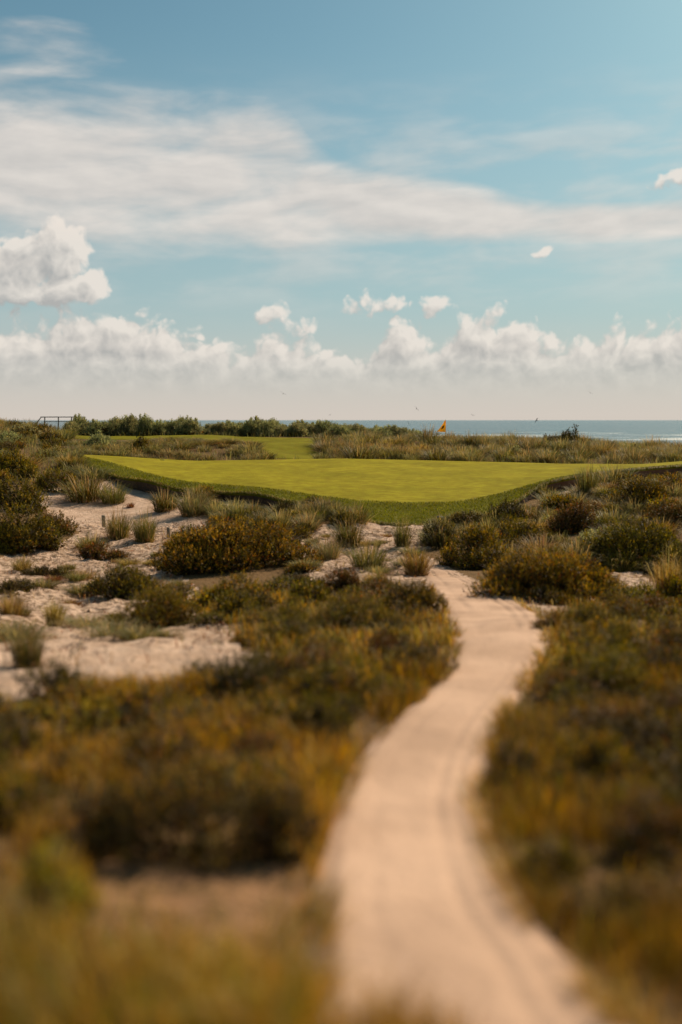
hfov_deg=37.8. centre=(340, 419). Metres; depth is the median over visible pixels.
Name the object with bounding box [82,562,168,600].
dune shrub
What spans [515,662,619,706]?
heath bush
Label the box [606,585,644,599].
heath bush
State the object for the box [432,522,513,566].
dune shrub
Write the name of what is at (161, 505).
grass tuft
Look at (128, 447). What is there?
dune grass tuft
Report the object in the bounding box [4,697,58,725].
heath bush
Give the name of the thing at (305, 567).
heath bush
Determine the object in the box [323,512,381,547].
grass tuft
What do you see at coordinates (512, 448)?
dune grass tuft
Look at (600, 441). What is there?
dune grass tuft
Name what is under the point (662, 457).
dune grass tuft
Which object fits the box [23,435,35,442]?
grass tuft
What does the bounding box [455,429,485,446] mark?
dune grass tuft
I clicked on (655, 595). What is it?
heath bush
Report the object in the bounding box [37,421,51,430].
heath bush
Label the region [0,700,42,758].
dune shrub
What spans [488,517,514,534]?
heath bush
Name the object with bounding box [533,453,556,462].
dune grass tuft
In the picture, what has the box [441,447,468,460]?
dune grass tuft
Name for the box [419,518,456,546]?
dune shrub
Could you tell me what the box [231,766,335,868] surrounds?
dune shrub
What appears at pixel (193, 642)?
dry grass
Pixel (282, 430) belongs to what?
hedge shrub
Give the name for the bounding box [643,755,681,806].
heath bush
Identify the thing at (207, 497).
grass tuft
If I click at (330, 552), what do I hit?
grass tuft
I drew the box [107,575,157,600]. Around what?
heath bush
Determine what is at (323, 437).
dune grass tuft
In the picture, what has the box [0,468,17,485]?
heath bush
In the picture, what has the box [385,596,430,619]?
heath bush
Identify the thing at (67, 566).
sand weed
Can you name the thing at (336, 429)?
hedge shrub
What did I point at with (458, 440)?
dune grass tuft
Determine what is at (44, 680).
heath bush
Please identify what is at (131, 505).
grass tuft
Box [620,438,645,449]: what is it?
dune grass tuft
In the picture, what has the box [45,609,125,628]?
sand weed
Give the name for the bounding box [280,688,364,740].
dune shrub
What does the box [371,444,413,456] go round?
dune grass tuft
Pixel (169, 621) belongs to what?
sand weed
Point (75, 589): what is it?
sand weed
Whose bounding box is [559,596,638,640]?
dune shrub
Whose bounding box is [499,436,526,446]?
dune grass tuft
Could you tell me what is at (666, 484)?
heath bush
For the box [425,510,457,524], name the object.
grass tuft
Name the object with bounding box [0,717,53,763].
heath bush
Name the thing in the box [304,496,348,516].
grass tuft
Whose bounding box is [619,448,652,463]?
dune grass tuft
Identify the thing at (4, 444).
heath bush
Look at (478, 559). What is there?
heath bush
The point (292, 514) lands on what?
heath bush
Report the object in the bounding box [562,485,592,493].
grass tuft
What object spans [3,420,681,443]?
sea
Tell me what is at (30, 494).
dune shrub
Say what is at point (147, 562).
sand weed
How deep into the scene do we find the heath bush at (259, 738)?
8.33 m
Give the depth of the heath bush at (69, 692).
10.48 m
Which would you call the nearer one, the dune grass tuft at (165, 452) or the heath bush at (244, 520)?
the heath bush at (244, 520)
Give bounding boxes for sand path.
[305,566,625,1023]
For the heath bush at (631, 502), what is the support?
on the ground at (180, 884)
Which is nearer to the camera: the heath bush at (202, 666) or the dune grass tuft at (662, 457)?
the heath bush at (202, 666)
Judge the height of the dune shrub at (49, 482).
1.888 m
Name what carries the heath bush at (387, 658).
on the ground at (180, 884)
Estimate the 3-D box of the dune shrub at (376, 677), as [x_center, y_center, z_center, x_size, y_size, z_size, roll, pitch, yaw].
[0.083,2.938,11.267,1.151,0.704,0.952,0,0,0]
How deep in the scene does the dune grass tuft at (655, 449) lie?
84.23 m
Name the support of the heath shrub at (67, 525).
on the ground at (180, 884)
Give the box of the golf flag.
[438,420,445,431]
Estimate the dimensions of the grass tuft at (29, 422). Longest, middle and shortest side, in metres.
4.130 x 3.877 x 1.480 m
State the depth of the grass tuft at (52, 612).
22.27 m
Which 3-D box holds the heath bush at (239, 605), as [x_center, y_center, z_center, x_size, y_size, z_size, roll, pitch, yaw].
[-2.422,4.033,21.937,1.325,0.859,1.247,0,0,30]
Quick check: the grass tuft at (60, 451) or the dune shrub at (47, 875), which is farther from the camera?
the grass tuft at (60, 451)
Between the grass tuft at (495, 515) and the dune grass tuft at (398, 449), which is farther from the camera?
the dune grass tuft at (398, 449)
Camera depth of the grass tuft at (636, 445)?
87.79 m
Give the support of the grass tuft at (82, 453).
on the ground at (180, 884)
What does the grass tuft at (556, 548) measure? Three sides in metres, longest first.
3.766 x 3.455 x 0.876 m
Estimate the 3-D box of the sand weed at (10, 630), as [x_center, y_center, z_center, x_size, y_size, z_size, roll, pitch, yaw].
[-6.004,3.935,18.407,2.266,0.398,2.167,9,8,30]
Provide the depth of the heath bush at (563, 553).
34.18 m
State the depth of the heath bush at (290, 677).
11.80 m
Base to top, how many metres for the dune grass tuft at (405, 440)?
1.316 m
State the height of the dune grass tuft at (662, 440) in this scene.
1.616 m
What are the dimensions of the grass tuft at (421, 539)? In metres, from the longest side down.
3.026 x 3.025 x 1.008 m
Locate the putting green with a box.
[79,454,681,526]
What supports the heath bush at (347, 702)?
on the ground at (180, 884)
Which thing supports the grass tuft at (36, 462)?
on the ground at (180, 884)
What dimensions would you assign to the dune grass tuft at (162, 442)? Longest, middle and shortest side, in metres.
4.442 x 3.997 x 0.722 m
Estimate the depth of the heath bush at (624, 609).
20.34 m
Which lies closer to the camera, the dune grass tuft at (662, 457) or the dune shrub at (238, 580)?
the dune shrub at (238, 580)
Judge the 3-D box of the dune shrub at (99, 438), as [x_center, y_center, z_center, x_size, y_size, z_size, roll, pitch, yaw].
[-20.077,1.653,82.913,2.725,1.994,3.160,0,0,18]
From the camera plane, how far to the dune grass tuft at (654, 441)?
95.25 m
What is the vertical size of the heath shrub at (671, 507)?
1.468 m
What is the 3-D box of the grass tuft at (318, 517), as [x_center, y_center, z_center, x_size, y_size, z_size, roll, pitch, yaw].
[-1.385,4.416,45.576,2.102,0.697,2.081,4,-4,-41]
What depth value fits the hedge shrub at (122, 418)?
107.79 m
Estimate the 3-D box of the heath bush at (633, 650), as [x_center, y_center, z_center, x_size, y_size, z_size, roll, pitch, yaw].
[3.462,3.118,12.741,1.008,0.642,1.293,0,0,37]
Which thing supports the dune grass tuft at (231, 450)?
on the ground at (180, 884)
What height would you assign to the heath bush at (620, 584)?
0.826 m
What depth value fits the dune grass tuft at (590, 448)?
85.61 m
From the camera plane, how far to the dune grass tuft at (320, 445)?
87.07 m
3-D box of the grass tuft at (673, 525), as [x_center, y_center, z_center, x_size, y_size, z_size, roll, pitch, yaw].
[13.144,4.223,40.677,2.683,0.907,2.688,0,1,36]
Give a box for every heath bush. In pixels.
[0,439,20,451]
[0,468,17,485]
[0,548,15,553]
[0,579,38,595]
[0,684,17,709]
[0,692,26,730]
[0,702,33,730]
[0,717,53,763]
[0,745,25,797]
[3,417,22,427]
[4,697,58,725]
[11,439,28,448]
[13,654,93,710]
[18,566,50,576]
[19,430,32,437]
[28,453,46,460]
[32,744,96,779]
[35,443,57,453]
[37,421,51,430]
[37,692,140,752]
[38,673,114,717]
[42,437,62,446]
[44,445,66,456]
[79,579,112,593]
[92,774,136,792]
[93,725,152,752]
[95,668,197,734]
[98,611,126,621]
[102,550,131,559]
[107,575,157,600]
[108,701,207,783]
[109,677,135,695]
[144,580,194,603]
[149,562,162,569]
[172,521,197,537]
[172,654,228,678]
[172,672,204,694]
[182,609,232,628]
[186,583,226,611]
[187,644,293,707]
[190,754,222,791]
[197,485,216,497]
[201,747,308,804]
[205,585,262,617]
[207,514,226,524]
[208,722,262,751]
[214,719,315,770]
[221,690,306,731]
[227,511,243,522]
[227,628,266,646]
[229,653,295,695]
[232,639,297,680]
[234,588,284,609]
[235,516,250,526]
[235,580,276,593]
[237,609,270,627]
[241,600,264,617]
[254,601,318,636]
[258,688,298,712]
[259,619,318,636]
[263,573,303,598]
[265,499,295,515]
[266,568,313,587]
[274,600,309,620]
[274,631,363,680]
[277,593,306,607]
[282,531,302,544]
[282,633,332,659]
[283,510,300,524]
[283,562,304,573]
[284,656,353,703]
[284,666,310,691]
[287,574,329,607]
[288,522,314,539]
[288,560,321,573]
[292,521,314,532]
[300,494,326,504]
[309,604,340,631]
[311,575,328,584]
[313,629,350,649]
[316,687,369,721]
[319,563,373,597]
[328,508,358,526]
[329,583,370,600]
[333,591,378,614]
[345,675,385,699]
[355,625,407,662]
[359,582,408,605]
[361,574,402,587]
[364,624,410,650]
[365,578,393,594]
[369,614,415,638]
[371,597,407,612]
[376,655,426,675]
[383,609,418,632]
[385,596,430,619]
[412,614,437,629]
[437,518,461,533]
[454,541,510,570]
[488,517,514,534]
[495,510,517,523]
[499,534,523,552]
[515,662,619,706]
[522,581,569,605]
[531,508,555,520]
[534,669,596,714]
[536,545,582,565]
[539,491,560,507]
[540,514,553,523]
[542,693,666,750]
[547,530,570,541]
[548,630,644,684]
[550,616,616,654]
[557,518,587,533]
[560,496,587,509]
[569,527,606,547]
[575,764,644,794]
[578,498,609,513]
[578,639,653,682]
[580,527,598,536]
[581,516,616,529]
[585,626,649,666]
[588,488,608,499]
[588,701,681,766]
[595,797,681,875]
[596,503,620,514]
[596,522,637,535]
[599,589,630,607]
[600,487,622,499]
[600,577,639,598]
[600,617,632,626]
[602,549,637,571]
[605,588,646,621]
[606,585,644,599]
[611,848,681,916]
[612,725,681,789]
[616,470,642,483]
[619,497,645,507]
[621,599,655,620]
[629,589,681,615]
[630,580,668,598]
[634,611,681,639]
[637,624,681,660]
[639,693,681,714]
[639,705,681,753]
[642,592,671,604]
[643,496,671,515]
[643,611,666,629]
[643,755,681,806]
[645,473,664,480]
[648,625,680,644]
[649,478,681,495]
[651,601,681,620]
[653,570,681,600]
[672,591,681,605]
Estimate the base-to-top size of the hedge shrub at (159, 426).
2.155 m
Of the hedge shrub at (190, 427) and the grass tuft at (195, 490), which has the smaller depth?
the grass tuft at (195, 490)
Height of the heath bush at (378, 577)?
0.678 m
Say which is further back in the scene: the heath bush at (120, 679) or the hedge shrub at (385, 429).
the hedge shrub at (385, 429)
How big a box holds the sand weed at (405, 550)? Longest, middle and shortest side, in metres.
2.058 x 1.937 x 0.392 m
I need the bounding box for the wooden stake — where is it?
[102,515,105,526]
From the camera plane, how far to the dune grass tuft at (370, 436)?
90.96 m
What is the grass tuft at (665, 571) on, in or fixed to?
on the ground at (180, 884)
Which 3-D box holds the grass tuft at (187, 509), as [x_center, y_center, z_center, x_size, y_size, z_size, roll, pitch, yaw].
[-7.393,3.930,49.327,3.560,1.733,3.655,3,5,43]
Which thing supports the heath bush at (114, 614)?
on the ground at (180, 884)
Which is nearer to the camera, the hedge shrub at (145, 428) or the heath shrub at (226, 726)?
the heath shrub at (226, 726)
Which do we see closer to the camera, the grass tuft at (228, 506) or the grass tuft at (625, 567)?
the grass tuft at (625, 567)
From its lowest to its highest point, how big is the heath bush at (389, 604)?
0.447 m
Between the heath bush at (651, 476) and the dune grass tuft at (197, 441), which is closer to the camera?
the heath bush at (651, 476)
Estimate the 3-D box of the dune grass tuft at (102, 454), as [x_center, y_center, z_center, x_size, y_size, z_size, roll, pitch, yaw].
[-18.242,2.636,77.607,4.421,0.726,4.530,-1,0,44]
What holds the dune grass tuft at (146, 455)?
on the ground at (180, 884)
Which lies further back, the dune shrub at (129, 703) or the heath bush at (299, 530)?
the heath bush at (299, 530)
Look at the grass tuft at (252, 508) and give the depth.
47.94 m
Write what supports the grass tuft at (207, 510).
on the ground at (180, 884)
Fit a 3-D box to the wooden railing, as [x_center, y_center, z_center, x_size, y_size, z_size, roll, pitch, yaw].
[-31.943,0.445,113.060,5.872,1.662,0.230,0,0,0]
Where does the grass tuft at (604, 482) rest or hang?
on the ground at (180, 884)
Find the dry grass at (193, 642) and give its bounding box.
[0,519,650,668]
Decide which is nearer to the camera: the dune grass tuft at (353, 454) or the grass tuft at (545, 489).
the grass tuft at (545, 489)
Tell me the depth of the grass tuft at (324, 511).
46.20 m
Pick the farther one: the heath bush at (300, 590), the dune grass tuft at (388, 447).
the dune grass tuft at (388, 447)
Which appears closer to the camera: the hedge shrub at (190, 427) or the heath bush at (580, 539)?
the heath bush at (580, 539)
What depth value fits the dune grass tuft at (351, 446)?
81.88 m
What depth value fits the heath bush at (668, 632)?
14.37 m
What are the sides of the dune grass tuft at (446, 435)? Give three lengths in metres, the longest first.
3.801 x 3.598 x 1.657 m
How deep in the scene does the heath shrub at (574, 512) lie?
41.64 m
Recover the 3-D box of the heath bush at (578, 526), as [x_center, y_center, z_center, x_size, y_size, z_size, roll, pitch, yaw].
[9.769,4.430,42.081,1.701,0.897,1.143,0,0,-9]
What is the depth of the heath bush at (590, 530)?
40.17 m
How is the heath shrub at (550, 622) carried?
on the ground at (180, 884)
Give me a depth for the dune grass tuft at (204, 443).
85.80 m
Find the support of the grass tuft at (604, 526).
on the ground at (180, 884)
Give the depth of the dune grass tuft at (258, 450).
81.35 m
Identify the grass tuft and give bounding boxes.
[0,422,21,431]
[0,584,39,615]
[0,617,56,669]
[5,553,39,571]
[19,454,45,467]
[23,418,38,425]
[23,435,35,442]
[28,419,54,428]
[33,446,81,455]
[35,592,69,626]
[41,534,69,551]
[43,450,88,461]
[46,470,122,503]
[50,431,77,442]
[51,461,102,473]
[52,425,79,438]
[52,452,90,466]
[53,457,92,466]
[62,466,120,480]
[65,439,84,445]
[67,442,104,448]
[67,528,118,552]
[81,447,98,454]
[87,446,129,455]
[88,443,123,449]
[89,479,133,504]
[92,450,113,455]
[97,505,135,539]
[100,441,129,449]
[101,448,131,456]
[110,440,132,447]
[114,444,135,454]
[122,443,149,451]
[122,452,157,457]
[125,501,134,507]
[126,506,164,542]
[127,447,147,454]
[133,454,158,458]
[136,443,167,453]
[144,485,184,512]
[149,447,189,456]
[151,437,175,444]
[160,454,182,459]
[164,439,195,451]
[164,440,194,445]
[167,447,208,459]
[167,484,217,517]
[174,438,206,443]
[183,484,210,497]
[190,439,230,446]
[192,444,216,451]
[192,489,216,501]
[194,500,236,516]
[195,452,221,460]
[205,497,225,508]
[205,501,244,513]
[207,438,235,444]
[208,506,246,520]
[209,496,256,509]
[214,437,247,443]
[215,443,233,446]
[220,444,247,454]
[226,498,254,517]
[231,439,263,448]
[235,450,263,456]
[236,447,257,455]
[237,441,265,450]
[237,451,263,459]
[240,500,268,517]
[243,450,277,459]
[243,500,267,511]
[245,508,273,524]
[246,448,268,453]
[258,502,296,516]
[260,509,297,528]
[266,505,296,516]
[282,502,307,516]
[288,510,332,531]
[293,500,320,511]
[301,503,331,520]
[302,430,341,445]
[302,510,326,522]
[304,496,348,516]
[305,435,342,452]
[305,534,352,560]
[306,450,334,458]
[319,442,341,452]
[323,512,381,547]
[324,445,348,455]
[324,500,351,516]
[328,435,351,450]
[330,452,348,458]
[331,504,355,522]
[333,431,368,440]
[333,440,383,458]
[336,440,363,455]
[337,535,405,570]
[340,500,378,524]
[348,435,378,444]
[349,438,376,448]
[350,434,374,443]
[355,428,375,435]
[357,442,385,458]
[358,433,381,444]
[358,563,393,588]
[363,429,387,441]
[365,430,395,439]
[365,439,394,448]
[371,442,403,451]
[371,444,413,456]
[373,435,407,446]
[376,445,390,458]
[381,433,417,445]
[386,446,409,459]
[388,515,420,547]
[393,450,424,459]
[395,542,440,575]
[397,443,421,455]
[401,444,425,452]
[402,430,419,440]
[409,522,457,546]
[411,447,429,459]
[412,422,443,443]
[413,439,436,453]
[414,517,458,537]
[418,445,450,460]
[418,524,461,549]
[419,435,446,446]
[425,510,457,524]
[432,442,455,448]
[435,443,461,451]
[437,430,460,441]
[437,437,466,446]
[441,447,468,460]
[444,434,473,445]
[444,446,473,460]
[447,446,496,456]
[449,442,471,451]
[449,447,495,461]
[453,446,492,461]
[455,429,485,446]
[455,545,498,565]
[463,516,499,527]
[468,433,497,448]
[478,442,503,455]
[483,509,515,520]
[486,447,519,461]
[493,438,505,446]
[494,540,535,554]
[495,430,521,441]
[496,444,520,457]
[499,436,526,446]
[500,440,522,449]
[503,451,537,462]
[505,530,574,555]
[510,542,590,568]
[514,447,543,457]
[515,435,550,449]
[516,431,539,443]
[519,455,536,462]
[519,500,544,515]
[519,516,551,534]
[526,505,548,521]
[528,436,552,449]
[528,450,561,462]
[530,487,575,504]
[532,447,565,461]
[532,482,550,497]
[532,505,556,521]
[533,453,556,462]
[537,435,553,448]
[538,454,568,463]
[542,437,581,452]
[545,530,574,548]
[552,533,606,565]
[556,444,596,462]
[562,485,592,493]
[563,490,595,502]
[569,436,593,447]
[569,453,588,463]
[570,440,606,454]
[573,454,601,497]
[574,461,647,483]
[575,473,619,486]
[578,430,594,444]
[584,506,640,525]
[586,494,636,511]
[586,520,621,533]
[587,442,617,456]
[589,436,616,445]
[591,484,615,496]
[594,440,626,449]
[595,547,654,574]
[597,450,629,463]
[597,480,617,488]
[610,496,647,515]
[616,443,644,457]
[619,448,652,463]
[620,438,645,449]
[622,512,655,525]
[633,556,681,578]
[634,449,657,460]
[638,436,662,447]
[641,513,681,533]
[642,542,681,570]
[643,442,664,460]
[643,546,681,597]
[649,448,681,461]
[650,437,680,446]
[658,449,681,461]
[661,439,681,447]
[663,481,681,499]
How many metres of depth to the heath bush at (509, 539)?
38.09 m
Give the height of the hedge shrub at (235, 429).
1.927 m
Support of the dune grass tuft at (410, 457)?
on the ground at (180, 884)
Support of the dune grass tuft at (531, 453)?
on the ground at (180, 884)
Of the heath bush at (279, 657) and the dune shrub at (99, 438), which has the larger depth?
the dune shrub at (99, 438)
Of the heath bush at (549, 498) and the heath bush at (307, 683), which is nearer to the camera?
the heath bush at (307, 683)
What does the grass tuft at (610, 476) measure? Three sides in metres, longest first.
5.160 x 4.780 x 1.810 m
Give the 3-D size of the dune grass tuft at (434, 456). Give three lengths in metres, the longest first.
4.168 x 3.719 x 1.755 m
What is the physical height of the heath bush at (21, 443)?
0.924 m
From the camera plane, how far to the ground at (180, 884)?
12.21 m
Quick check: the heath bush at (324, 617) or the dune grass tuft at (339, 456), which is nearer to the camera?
the heath bush at (324, 617)
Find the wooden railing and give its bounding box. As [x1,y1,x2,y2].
[36,417,71,425]
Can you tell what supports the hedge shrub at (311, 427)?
on the ground at (180, 884)
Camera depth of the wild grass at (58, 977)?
5.37 m
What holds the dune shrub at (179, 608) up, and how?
on the ground at (180, 884)
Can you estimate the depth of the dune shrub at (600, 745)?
7.46 m
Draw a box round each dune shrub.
[0,429,22,445]
[0,445,39,478]
[0,474,51,512]
[0,499,69,554]
[0,575,36,591]
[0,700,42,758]
[0,757,79,831]
[0,813,107,928]
[8,420,39,436]
[30,464,80,493]
[32,563,66,576]
[37,427,69,444]
[38,769,145,867]
[59,750,310,880]
[80,429,118,447]
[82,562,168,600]
[95,691,135,714]
[108,581,206,631]
[131,434,155,450]
[144,513,323,575]
[203,569,268,607]
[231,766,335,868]
[254,607,322,645]
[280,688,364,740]
[295,589,415,638]
[298,647,396,703]
[369,576,450,614]
[378,632,458,674]
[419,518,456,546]
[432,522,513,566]
[447,508,492,527]
[462,539,627,605]
[476,726,542,792]
[485,495,534,520]
[485,514,555,544]
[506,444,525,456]
[506,816,594,884]
[528,646,659,704]
[537,709,639,788]
[539,491,587,511]
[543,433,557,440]
[556,424,585,442]
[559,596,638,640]
[572,511,681,571]
[599,474,677,511]
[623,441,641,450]
[647,646,681,676]
[654,470,681,487]
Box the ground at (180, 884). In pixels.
[0,436,681,1023]
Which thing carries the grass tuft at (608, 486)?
on the ground at (180, 884)
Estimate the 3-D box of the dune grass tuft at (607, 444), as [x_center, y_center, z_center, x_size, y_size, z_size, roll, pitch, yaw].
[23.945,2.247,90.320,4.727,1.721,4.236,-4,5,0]
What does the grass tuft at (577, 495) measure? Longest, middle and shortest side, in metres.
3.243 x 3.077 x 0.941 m
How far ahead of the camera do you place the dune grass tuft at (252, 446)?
82.57 m
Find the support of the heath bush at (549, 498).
on the ground at (180, 884)
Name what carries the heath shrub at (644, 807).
on the ground at (180, 884)
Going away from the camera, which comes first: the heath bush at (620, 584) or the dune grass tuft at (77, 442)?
the heath bush at (620, 584)
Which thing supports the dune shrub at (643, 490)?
on the ground at (180, 884)
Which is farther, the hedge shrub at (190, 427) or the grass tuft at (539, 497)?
the hedge shrub at (190, 427)
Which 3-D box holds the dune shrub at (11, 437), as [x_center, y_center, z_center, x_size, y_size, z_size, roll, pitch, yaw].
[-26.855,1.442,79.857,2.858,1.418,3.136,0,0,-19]
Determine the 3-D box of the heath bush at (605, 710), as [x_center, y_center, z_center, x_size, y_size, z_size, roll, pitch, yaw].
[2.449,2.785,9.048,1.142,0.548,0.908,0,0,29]
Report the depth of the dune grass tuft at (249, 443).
84.08 m
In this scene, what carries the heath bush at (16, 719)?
on the ground at (180, 884)
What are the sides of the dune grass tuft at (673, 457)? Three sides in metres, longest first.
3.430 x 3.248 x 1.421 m
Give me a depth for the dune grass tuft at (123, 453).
77.07 m
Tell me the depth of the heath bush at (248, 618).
19.23 m
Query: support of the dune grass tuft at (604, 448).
on the ground at (180, 884)
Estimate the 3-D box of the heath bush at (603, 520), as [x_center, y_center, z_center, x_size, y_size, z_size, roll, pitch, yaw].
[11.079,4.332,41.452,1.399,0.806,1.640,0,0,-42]
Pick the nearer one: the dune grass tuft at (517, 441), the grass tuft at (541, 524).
the grass tuft at (541, 524)
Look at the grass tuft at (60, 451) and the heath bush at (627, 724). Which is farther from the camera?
the grass tuft at (60, 451)
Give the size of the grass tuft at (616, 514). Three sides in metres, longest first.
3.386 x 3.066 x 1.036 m
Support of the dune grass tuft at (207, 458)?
on the ground at (180, 884)
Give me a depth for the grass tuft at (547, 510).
45.24 m
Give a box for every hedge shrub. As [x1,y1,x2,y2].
[62,420,84,435]
[71,413,89,427]
[78,421,91,434]
[79,419,114,435]
[103,416,123,435]
[115,414,133,435]
[117,413,137,435]
[133,413,154,435]
[151,420,173,435]
[166,418,180,434]
[173,417,207,434]
[175,415,192,433]
[202,421,231,435]
[227,422,243,436]
[240,417,258,436]
[250,419,278,436]
[253,416,265,424]
[267,417,281,428]
[274,424,290,436]
[285,420,308,436]
[305,423,325,436]
[315,419,332,435]
[322,423,357,437]
[348,423,365,432]
[364,427,378,435]
[376,424,396,438]
[388,424,399,434]
[392,426,411,437]
[408,428,422,436]
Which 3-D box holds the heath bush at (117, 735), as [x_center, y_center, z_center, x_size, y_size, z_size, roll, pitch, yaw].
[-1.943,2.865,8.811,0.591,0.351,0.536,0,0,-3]
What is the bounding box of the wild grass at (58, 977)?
[0,423,681,1023]
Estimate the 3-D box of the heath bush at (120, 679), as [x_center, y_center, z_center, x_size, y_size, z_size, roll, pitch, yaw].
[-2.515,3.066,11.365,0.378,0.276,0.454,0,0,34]
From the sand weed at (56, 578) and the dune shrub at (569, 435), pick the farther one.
the dune shrub at (569, 435)
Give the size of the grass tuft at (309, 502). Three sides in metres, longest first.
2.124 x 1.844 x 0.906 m
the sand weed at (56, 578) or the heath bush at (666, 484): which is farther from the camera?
the heath bush at (666, 484)
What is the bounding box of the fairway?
[75,435,334,458]
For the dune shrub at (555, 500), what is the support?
on the ground at (180, 884)
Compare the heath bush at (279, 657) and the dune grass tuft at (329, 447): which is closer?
the heath bush at (279, 657)
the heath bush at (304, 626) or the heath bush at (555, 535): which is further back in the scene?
the heath bush at (555, 535)
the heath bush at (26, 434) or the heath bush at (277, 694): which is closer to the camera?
the heath bush at (277, 694)
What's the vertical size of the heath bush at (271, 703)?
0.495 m
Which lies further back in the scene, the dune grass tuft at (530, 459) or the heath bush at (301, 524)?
the dune grass tuft at (530, 459)
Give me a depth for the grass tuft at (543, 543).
37.13 m
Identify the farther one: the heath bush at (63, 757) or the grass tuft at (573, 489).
the grass tuft at (573, 489)
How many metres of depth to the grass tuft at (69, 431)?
92.88 m
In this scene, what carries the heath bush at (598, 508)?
on the ground at (180, 884)
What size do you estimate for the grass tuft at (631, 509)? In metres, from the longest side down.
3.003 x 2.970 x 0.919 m
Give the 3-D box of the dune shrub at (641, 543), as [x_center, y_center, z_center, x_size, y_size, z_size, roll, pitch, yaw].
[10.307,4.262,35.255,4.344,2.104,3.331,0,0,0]
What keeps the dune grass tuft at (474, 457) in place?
on the ground at (180, 884)
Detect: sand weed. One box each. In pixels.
[0,613,75,642]
[0,618,39,640]
[19,605,35,617]
[26,576,70,589]
[38,574,67,580]
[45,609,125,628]
[51,566,76,578]
[54,599,90,605]
[59,562,78,570]
[59,581,91,596]
[63,570,90,581]
[65,615,161,639]
[67,568,99,579]
[85,623,185,641]
[110,556,145,566]
[123,610,201,630]
[138,559,150,565]
[148,576,176,590]
[152,628,192,637]
[159,578,193,586]
[287,557,334,568]
[303,536,323,544]
[320,532,331,537]
[355,539,373,546]
[364,563,395,573]
[368,540,383,546]
[384,556,435,565]
[395,546,433,556]
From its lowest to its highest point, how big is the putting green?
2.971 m
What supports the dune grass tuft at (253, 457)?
on the ground at (180, 884)
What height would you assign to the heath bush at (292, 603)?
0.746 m
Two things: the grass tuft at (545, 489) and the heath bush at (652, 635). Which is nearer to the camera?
the heath bush at (652, 635)
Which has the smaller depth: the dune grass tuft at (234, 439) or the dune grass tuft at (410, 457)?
the dune grass tuft at (410, 457)
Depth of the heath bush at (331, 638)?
14.98 m
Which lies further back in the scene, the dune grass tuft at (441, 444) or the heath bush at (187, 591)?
the dune grass tuft at (441, 444)
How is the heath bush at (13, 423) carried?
on the ground at (180, 884)
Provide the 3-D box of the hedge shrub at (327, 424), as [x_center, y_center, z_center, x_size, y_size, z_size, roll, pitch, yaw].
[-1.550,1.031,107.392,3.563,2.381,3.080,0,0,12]
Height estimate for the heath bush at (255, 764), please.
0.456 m
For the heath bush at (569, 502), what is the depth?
48.02 m
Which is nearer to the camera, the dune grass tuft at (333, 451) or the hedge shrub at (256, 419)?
the dune grass tuft at (333, 451)
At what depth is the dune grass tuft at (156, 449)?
80.79 m
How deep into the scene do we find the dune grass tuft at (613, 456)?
78.61 m
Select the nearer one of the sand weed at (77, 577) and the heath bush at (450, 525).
the sand weed at (77, 577)
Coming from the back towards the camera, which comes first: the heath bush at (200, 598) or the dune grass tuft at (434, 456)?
the dune grass tuft at (434, 456)
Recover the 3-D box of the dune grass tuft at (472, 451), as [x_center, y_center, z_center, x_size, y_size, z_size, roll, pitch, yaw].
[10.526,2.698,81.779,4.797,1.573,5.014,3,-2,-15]
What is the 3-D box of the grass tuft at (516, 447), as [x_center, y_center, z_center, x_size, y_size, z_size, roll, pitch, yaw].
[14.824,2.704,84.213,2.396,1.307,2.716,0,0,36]
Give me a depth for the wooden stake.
48.62 m
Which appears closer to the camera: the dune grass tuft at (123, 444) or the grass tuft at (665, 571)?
the grass tuft at (665, 571)
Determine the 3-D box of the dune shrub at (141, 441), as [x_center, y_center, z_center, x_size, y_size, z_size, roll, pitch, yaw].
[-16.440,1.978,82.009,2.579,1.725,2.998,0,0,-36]
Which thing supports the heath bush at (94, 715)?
on the ground at (180, 884)
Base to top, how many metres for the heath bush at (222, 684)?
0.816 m
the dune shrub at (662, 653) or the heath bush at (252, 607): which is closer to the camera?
the dune shrub at (662, 653)
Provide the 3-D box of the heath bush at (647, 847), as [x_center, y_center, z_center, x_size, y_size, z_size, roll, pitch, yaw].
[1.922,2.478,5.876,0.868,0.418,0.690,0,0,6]
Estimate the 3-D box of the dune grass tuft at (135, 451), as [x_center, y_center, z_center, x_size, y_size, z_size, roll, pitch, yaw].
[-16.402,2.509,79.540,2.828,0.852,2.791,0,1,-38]
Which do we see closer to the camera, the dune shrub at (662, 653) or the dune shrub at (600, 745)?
the dune shrub at (600, 745)
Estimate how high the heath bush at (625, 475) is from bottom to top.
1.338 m
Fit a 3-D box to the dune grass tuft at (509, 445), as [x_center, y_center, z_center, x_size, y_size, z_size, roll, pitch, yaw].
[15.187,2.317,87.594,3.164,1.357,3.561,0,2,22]
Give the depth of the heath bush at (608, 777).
7.39 m
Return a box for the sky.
[0,0,681,419]
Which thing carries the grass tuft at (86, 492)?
on the ground at (180, 884)
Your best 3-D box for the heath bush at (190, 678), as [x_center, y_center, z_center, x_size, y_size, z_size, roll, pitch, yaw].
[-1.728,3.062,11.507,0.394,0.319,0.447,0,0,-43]
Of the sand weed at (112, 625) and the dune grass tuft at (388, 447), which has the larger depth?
the dune grass tuft at (388, 447)
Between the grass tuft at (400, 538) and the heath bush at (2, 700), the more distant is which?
the grass tuft at (400, 538)
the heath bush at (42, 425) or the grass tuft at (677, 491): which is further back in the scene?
the heath bush at (42, 425)
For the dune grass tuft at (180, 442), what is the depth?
85.00 m
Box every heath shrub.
[31,509,80,534]
[75,538,123,560]
[198,705,274,750]
[529,609,570,630]
[536,852,665,942]
[545,497,598,535]
[596,777,681,863]
[641,495,681,526]

